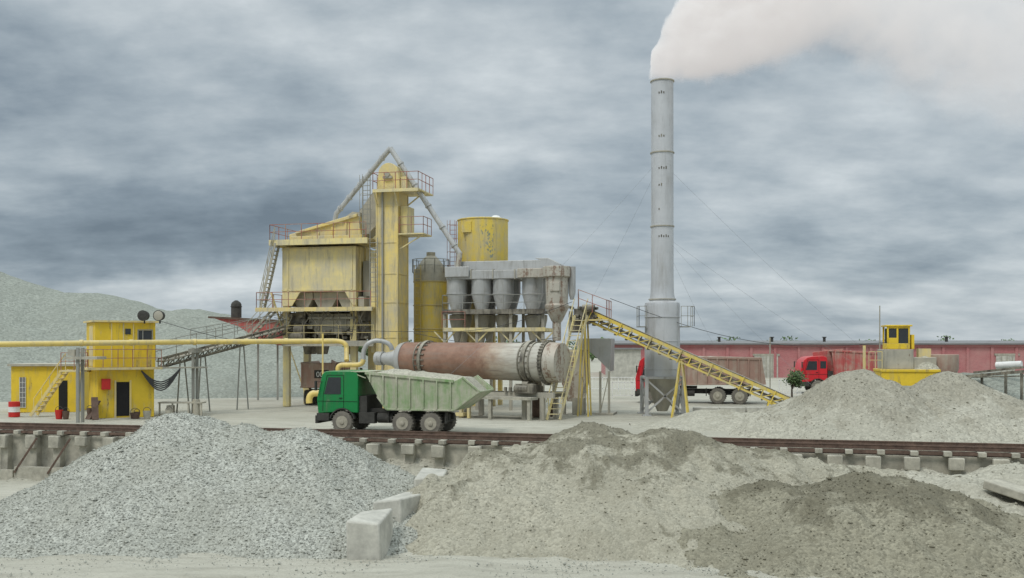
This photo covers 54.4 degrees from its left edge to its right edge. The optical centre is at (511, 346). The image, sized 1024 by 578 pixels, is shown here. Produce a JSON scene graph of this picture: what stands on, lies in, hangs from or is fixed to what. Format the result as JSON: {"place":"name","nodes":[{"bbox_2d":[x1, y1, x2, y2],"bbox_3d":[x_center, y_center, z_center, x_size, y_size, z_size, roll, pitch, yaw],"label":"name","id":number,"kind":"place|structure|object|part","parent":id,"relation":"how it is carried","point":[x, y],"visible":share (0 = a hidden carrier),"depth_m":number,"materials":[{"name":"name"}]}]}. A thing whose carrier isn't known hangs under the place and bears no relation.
{"place":"outdoors","nodes":[
{"label":"outdoors","id":0,"kind":"place"},
{"bbox_2d":[0,272,367,401],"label":"gravel hill","id":1,"kind":"structure","parent":0,"point":[29,311],"depth_m":85.38,"materials":[{"name":"grey gravel"}]},
{"bbox_2d":[0,347,1023,577],"bbox_3d":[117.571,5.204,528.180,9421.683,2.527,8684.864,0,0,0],"label":"ground","id":2,"kind":"structure","parent":0,"point":[270,412],"depth_m":29.70,"materials":[{"name":"grey concrete"}]},
{"bbox_2d":[8,401,19,416],"bbox_3d":[-28.250,3.570,56.500,0.620,0.860,0.620,0,0,0],"label":"oil barrel","id":3,"kind":"object","parent":2,"relation":"on","point":[13,408],"visible":1,"depth_m":56.27,"materials":[{"name":"red paint"}]},
{"bbox_2d":[0,477,34,480],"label":"spoil bank","id":4,"kind":"structure","parent":2,"relation":"on","point":[17,479],"depth_m":46.29,"materials":[{"name":"grey gravel"}]},
{"bbox_2d":[7,363,88,412],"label":"yellow shed","id":5,"kind":"structure","parent":2,"relation":"on","point":[28,380],"depth_m":60.26,"materials":[{"name":"paint"}]},
{"bbox_2d":[55,406,62,418],"bbox_3d":[-24.886,3.644,54.700,0.440,0.712,0.440,0,0,0],"label":"steel bucket","id":6,"kind":"object","parent":2,"relation":"on","point":[58,414],"visible":1,"depth_m":54.55,"materials":[{"name":"red paint"}]},
{"bbox_2d":[29,352,90,416],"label":"access stairs","id":7,"kind":"structure","parent":2,"relation":"on","point":[49,388],"depth_m":56.58,"materials":[{"name":"yellow metal"}]},
{"bbox_2d":[62,408,69,418],"bbox_3d":[-24.513,3.681,54.700,0.388,0.637,0.385,0,0,0],"label":"steel bucket","id":8,"kind":"object","parent":2,"relation":"on","point":[65,414],"visible":1,"depth_m":54.57,"materials":[{"name":"metal"}]},
{"bbox_2d":[87,405,91,418],"bbox_3d":[-23.195,3.619,54.700,0.336,0.762,0.330,0,0,0],"label":"steel bucket","id":9,"kind":"object","parent":2,"relation":"on","point":[89,410],"visible":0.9,"depth_m":54.57,"materials":[{"name":"metal"}]},
{"bbox_2d":[85,397,100,419],"bbox_3d":[-22.809,3.401,54.463,1.103,1.220,0.714,0,0,44],"label":"leaning board","id":10,"kind":"object","parent":2,"relation":"on","point":[94,413],"visible":0.96,"depth_m":54.33,"materials":[{"name":"brown wood"}]},
{"bbox_2d":[130,408,139,418],"bbox_3d":[-20.713,3.694,54.700,0.550,0.612,0.550,0,0,0],"label":"steel bucket","id":11,"kind":"object","parent":2,"relation":"on","point":[133,415],"visible":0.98,"depth_m":54.51,"materials":[{"name":"metal"}]},
{"bbox_2d":[80,320,207,417],"bbox_3d":[-21.219,1.284,57.413,6.624,5.432,3.300,0,0,-32],"label":"control cabin","id":12,"kind":"object","parent":2,"relation":"on","point":[122,383],"visible":0.84,"depth_m":55.74,"materials":[{"name":"yellow paint"}]},
{"bbox_2d":[116,382,128,415],"bbox_3d":[-21.800,2.949,55.741,0.759,1.901,0.120,0,0,-32],"label":"door","id":13,"kind":"structure","parent":12,"relation":"in","point":[122,388],"depth_m":55.69,"materials":[{"name":"black metal"}]},
{"bbox_2d":[137,310,149,323],"bbox_3d":[-20.524,-1.635,55.570,0.600,0.743,0.560,0,0,0],"label":"floodlight","id":14,"kind":"object","parent":12,"relation":"on","point":[143,315],"visible":1,"depth_m":55.31,"materials":[{"name":"grey metal"}]},
{"bbox_2d":[137,329,152,339],"bbox_3d":[-20.710,-0.597,56.209,0.826,0.707,0.050,0,0,-32],"label":"window frame","id":15,"kind":"structure","parent":12,"relation":"in","point":[138,329],"depth_m":56.11,"materials":[{"name":"grey paint"}]},
{"bbox_2d":[153,310,164,323],"bbox_3d":[-19.660,-1.635,55.570,0.600,0.743,0.560,0,0,0],"label":"floodlight","id":16,"kind":"object","parent":12,"relation":"on","point":[159,315],"visible":1,"depth_m":55.31,"materials":[{"name":"grey metal"}]},
{"bbox_2d":[143,407,150,418],"bbox_3d":[-20.054,3.669,54.700,0.440,0.662,0.440,0,0,0],"label":"steel bucket","id":17,"kind":"object","parent":2,"relation":"on","point":[146,414],"visible":0.99,"depth_m":54.55,"materials":[{"name":"metal"}]},
{"bbox_2d":[158,399,205,415],"bbox_3d":[-19.014,3.525,57.400,2.526,0.950,0.800,0,0,0],"label":"steel workbench","id":18,"kind":"object","parent":2,"relation":"on","point":[197,406],"visible":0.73,"depth_m":57.05,"materials":[{"name":"grey metal"}]},
{"bbox_2d":[0,334,393,422],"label":"overhead pipeline","id":19,"kind":"object","parent":2,"relation":"on","point":[75,354],"visible":0.95,"depth_m":57.03,"materials":[{"name":"yellow paint"}]},
{"bbox_2d":[0,412,419,558],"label":"gravel pile","id":20,"kind":"object","parent":2,"relation":"on","point":[174,485],"visible":0.84,"depth_m":32.87,"materials":[{"name":"grey gravel"}]},
{"bbox_2d":[155,311,292,412],"bbox_3d":[-17.677,0.845,61.820,1.063,6.317,10.966,0,0,35],"label":"feed conveyor","id":21,"kind":"object","parent":2,"relation":"on","point":[207,348],"visible":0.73,"depth_m":61.22,"materials":[{"name":"grey metal"}]},
{"bbox_2d":[208,300,282,399],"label":"red steel bin","id":22,"kind":"object","parent":2,"relation":"on","point":[236,310],"visible":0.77,"depth_m":73.41,"materials":[{"name":"red metal"}]},
{"bbox_2d":[246,192,375,406],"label":"asphalt mixing tower","id":23,"kind":"structure","parent":2,"relation":"on","point":[325,266],"depth_m":65.40,"materials":[{"name":"beige paint"}]},
{"bbox_2d":[160,298,886,345],"bbox_3d":[1.931,-1.346,60.503,42.896,2.705,11.024,0,0,0],"label":"overhead cable","id":24,"kind":"object","parent":23,"relation":"attached to","point":[510,323],"visible":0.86,"depth_m":59.56,"materials":[{"name":"metal"}]},
{"bbox_2d":[300,359,362,404],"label":"burner","id":25,"kind":"object","parent":2,"relation":"on","point":[311,372],"visible":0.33,"depth_m":66.91,"materials":[{"name":"brown metal"}]},
{"bbox_2d":[346,508,392,559],"bbox_3d":[-4.326,5.842,30.398,1.080,1.514,1.904,0,0,4],"label":"concrete block","id":26,"kind":"object","parent":2,"relation":"on","point":[369,534],"depth_m":29.48,"materials":[{"name":"grey concrete"}]},
{"bbox_2d":[373,492,420,521],"bbox_3d":[-3.642,5.769,33.300,1.051,1.668,2.162,0,0,23],"label":"concrete block","id":27,"kind":"object","parent":2,"relation":"on","point":[404,505],"depth_m":32.45,"materials":[{"name":"grey concrete"}]},
{"bbox_2d":[333,146,461,407],"bbox_3d":[-7.624,-4.476,64.777,9.352,16.952,3.170,0,0,14],"label":"bucket elevator","id":28,"kind":"object","parent":2,"relation":"on","point":[397,188],"visible":0.96,"depth_m":63.97,"materials":[{"name":"yellow paint"}]},
{"bbox_2d":[314,369,493,431],"bbox_3d":[-5.025,2.536,46.531,7.992,2.958,2.920,0,0,14],"label":"dump truck","id":29,"kind":"object","parent":2,"relation":"on","point":[363,398],"visible":0.94,"depth_m":45.61,"materials":[{"name":"green paint"}]},
{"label":"windows","id":30,"kind":"part","parent":29,"relation":"part of","materials":[{"name":"grey glass"}]},
{"bbox_2d":[0,550,824,577],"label":"loose stones","id":31,"kind":"object","parent":2,"relation":"on","point":[564,564],"visible":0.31,"depth_m":28.53,"materials":[{"name":"grey gravel"}]},
{"bbox_2d":[384,458,458,475],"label":"spoil bank","id":32,"kind":"structure","parent":2,"relation":"on","point":[416,466],"depth_m":42.50,"materials":[{"name":"beige sand"}]},
{"bbox_2d":[412,252,448,341],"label":"filler silo","id":33,"kind":"object","parent":2,"relation":"on","point":[430,282],"visible":0.71,"depth_m":66.70,"materials":[{"name":"yellow paint"}]},
{"bbox_2d":[414,468,447,486],"bbox_3d":[-2.892,5.559,36.000,1.099,2.081,2.230,0,0,0],"label":"concrete block","id":34,"kind":"object","parent":2,"relation":"on","point":[423,473],"depth_m":35.96,"materials":[{"name":"grey concrete"}]},
{"bbox_2d":[373,340,570,420],"bbox_3d":[-2.838,1.818,57.097,12.509,4.365,3.060,0,0,29],"label":"rotary dryer drum","id":35,"kind":"object","parent":2,"relation":"on","point":[532,365],"visible":0.89,"depth_m":55.27,"materials":[{"name":"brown metal"}]},
{"bbox_2d":[447,215,508,405],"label":"bitumen storage tank","id":36,"kind":"object","parent":2,"relation":"on","point":[482,238],"visible":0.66,"depth_m":65.97,"materials":[{"name":"yellow metal"}]},
{"bbox_2d":[434,258,575,409],"bbox_3d":[-0.244,-0.773,62.899,9.245,9.547,5.550,0,0,14],"label":"cyclone dust collector","id":37,"kind":"object","parent":2,"relation":"on","point":[486,287],"visible":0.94,"depth_m":62.42,"materials":[{"name":"silver metal"}]},
{"bbox_2d":[0,434,1009,474],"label":"pillars","id":38,"kind":"structure","parent":2,"relation":"on","point":[56,443],"depth_m":42.72,"materials":[{"name":"concrete"}]},
{"bbox_2d":[0,433,1023,480],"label":"wall","id":39,"kind":"structure","parent":2,"relation":"on","point":[456,454],"depth_m":43.06,"materials":[{"name":"concrete"}]},
{"bbox_2d":[14,438,70,473],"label":"leaning bars","id":40,"kind":"object","parent":39,"relation":"attached to","point":[54,462],"visible":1,"depth_m":46.24,"materials":[{"name":"orange metal"}]},
{"bbox_2d":[0,422,1023,457],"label":"railway track","id":41,"kind":"structure","parent":39,"relation":"on","point":[979,450],"depth_m":41.68,"materials":[{"name":"orange metal"}]},
{"bbox_2d":[532,338,616,416],"bbox_3d":[3.407,1.767,58.101,6.244,4.466,3.040,0,0,-26],"label":"aggregate feed hopper","id":42,"kind":"object","parent":2,"relation":"on","point":[602,350],"visible":0.62,"depth_m":57.91,"materials":[{"name":"silver metal"}]},
{"bbox_2d":[405,421,910,569],"bbox_3d":[5.703,4.722,35.735,24.575,3.856,17.050,0,0,0],"label":"sand pile","id":43,"kind":"object","parent":2,"relation":"on","point":[588,491],"visible":0.65,"depth_m":32.70,"materials":[{"name":"beige sand"}]},
{"bbox_2d":[451,167,873,386],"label":"guy wires","id":44,"kind":"object","parent":2,"relation":"on","point":[686,290],"visible":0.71,"depth_m":58.48,"materials":[{"name":"grey metal"}]},
{"bbox_2d":[637,78,694,415],"bbox_3d":[8.913,-5.680,58.000,3.215,19.560,2.600,0,0,0],"label":"factory chimney","id":45,"kind":"object","parent":2,"relation":"on","point":[659,376],"visible":0.91,"depth_m":57.39,"materials":[{"name":"silver metal"}]},
{"bbox_2d":[546,289,790,419],"bbox_3d":[8.760,0.415,54.537,13.263,7.232,4.207,0,0,14],"label":"inclined belt conveyor","id":46,"kind":"object","parent":2,"relation":"on","point":[582,317],"visible":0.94,"depth_m":55.44,"materials":[{"name":"yellow metal"}]},
{"bbox_2d":[342,335,1011,360],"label":"distant trees","id":47,"kind":"object","parent":2,"relation":"on","point":[592,356],"visible":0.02,"depth_m":293.87,"materials":[{"name":"green plant"}]},
{"bbox_2d":[629,409,748,431],"bbox_3d":[10.500,3.739,49.700,9.000,1.222,8.400,0,0,0],"label":"sand pile","id":48,"kind":"object","parent":2,"relation":"on","point":[713,420],"visible":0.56,"depth_m":48.09,"materials":[{"name":"grey sand"}]},
{"bbox_2d":[588,377,797,398],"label":"white fence","id":49,"kind":"object","parent":2,"relation":"on","point":[618,388],"visible":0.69,"depth_m":87.97,"materials":[{"name":"metal"}]},
{"bbox_2d":[635,355,765,403],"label":"dump truck","id":50,"kind":"object","parent":2,"relation":"on","point":[751,368],"visible":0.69,"depth_m":68.83,"materials":[{"name":"red paint"}]},
{"bbox_2d":[693,407,763,412],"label":"concrete kerb blocks","id":51,"kind":"structure","parent":2,"relation":"on","point":[746,409],"depth_m":59.40,"materials":[{"name":"grey concrete"}]},
{"bbox_2d":[769,337,770,398],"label":"utility pole","id":52,"kind":"object","parent":2,"relation":"on","point":[770,364],"visible":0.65,"depth_m":74.96,"materials":[{"name":"grey metal"}]},
{"bbox_2d":[782,367,808,396],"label":"tree","id":53,"kind":"object","parent":2,"relation":"on","point":[795,379],"visible":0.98,"depth_m":77.66,"materials":[{"name":"green plant"}]},
{"bbox_2d":[601,337,1023,377],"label":"brick warehouse","id":54,"kind":"structure","parent":2,"relation":"on","point":[978,355],"depth_m":126.75,"materials":[{"name":"brick"}]},
{"bbox_2d":[754,356,1014,377],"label":"doors","id":55,"kind":"structure","parent":54,"relation":"in","point":[998,358],"depth_m":126.82,"materials":[{"name":"metal"}]},
{"bbox_2d":[794,349,876,389],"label":"dump truck","id":56,"kind":"object","parent":2,"relation":"on","point":[819,366],"visible":0.34,"depth_m":83.91,"materials":[{"name":"red paint"}]},
{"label":"windows","id":57,"kind":"part","parent":56,"relation":"part of","materials":[{"name":"grey glass"}]},
{"bbox_2d":[677,471,1023,577],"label":"damp sand pile","id":58,"kind":"object","parent":2,"relation":"on","point":[866,524],"visible":0.81,"depth_m":28.57,"materials":[{"name":"grey sand"}]},
{"bbox_2d":[729,369,980,442],"bbox_3d":[16.100,2.702,46.400,13.560,3.296,13.320,0,0,0],"label":"sand pile","id":59,"kind":"object","parent":2,"relation":"on","point":[865,404],"visible":0.76,"depth_m":43.49,"materials":[{"name":"grey sand"}]},
{"bbox_2d":[879,306,879,348],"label":"utility pole","id":60,"kind":"object","parent":2,"relation":"on","point":[879,327],"visible":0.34,"depth_m":65.97,"materials":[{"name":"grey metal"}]},
{"bbox_2d":[863,325,958,385],"bbox_3d":[25.095,1.333,62.917,6.036,5.334,2.850,0,0,10],"label":"mobile crusher","id":61,"kind":"object","parent":2,"relation":"on","point":[899,362],"visible":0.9,"depth_m":62.00,"materials":[{"name":"yellow paint"}]},
{"bbox_2d":[896,462,1023,515],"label":"gravel pile","id":62,"kind":"object","parent":2,"relation":"on","point":[968,484],"visible":0.23,"depth_m":35.32,"materials":[{"name":"grey gravel"}]},
{"bbox_2d":[983,479,1023,501],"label":"slab","id":63,"kind":"structure","parent":62,"relation":"on","point":[1007,489],"depth_m":33.73,"materials":[{"name":"concrete"}]},
{"bbox_2d":[904,371,1023,399],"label":"gravel pile","id":64,"kind":"object","parent":2,"relation":"on","point":[1013,386],"visible":0.12,"depth_m":59.42,"materials":[{"name":"grey gravel"}]},
{"bbox_2d":[907,371,1023,442],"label":"sand pile","id":65,"kind":"object","parent":2,"relation":"on","point":[963,403],"visible":0.45,"depth_m":43.93,"materials":[{"name":"grey sand"}]},
{"bbox_2d":[965,361,1023,399],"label":"ground conveyor","id":66,"kind":"object","parent":2,"relation":"on","point":[1009,365],"visible":0.8,"depth_m":58.55,"materials":[{"name":"grey metal"}]},
{"bbox_2d":[0,0,1023,346],"label":"sky","id":67,"kind":"structure","parent":0,"point":[870,153],"materials":[{"name":"grey"}]},
{"bbox_2d":[605,348,642,379],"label":"grey shed","id":68,"kind":"structure","parent":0,"point":[626,361],"depth_m":118.00,"materials":[{"name":"concrete"}]}
]}

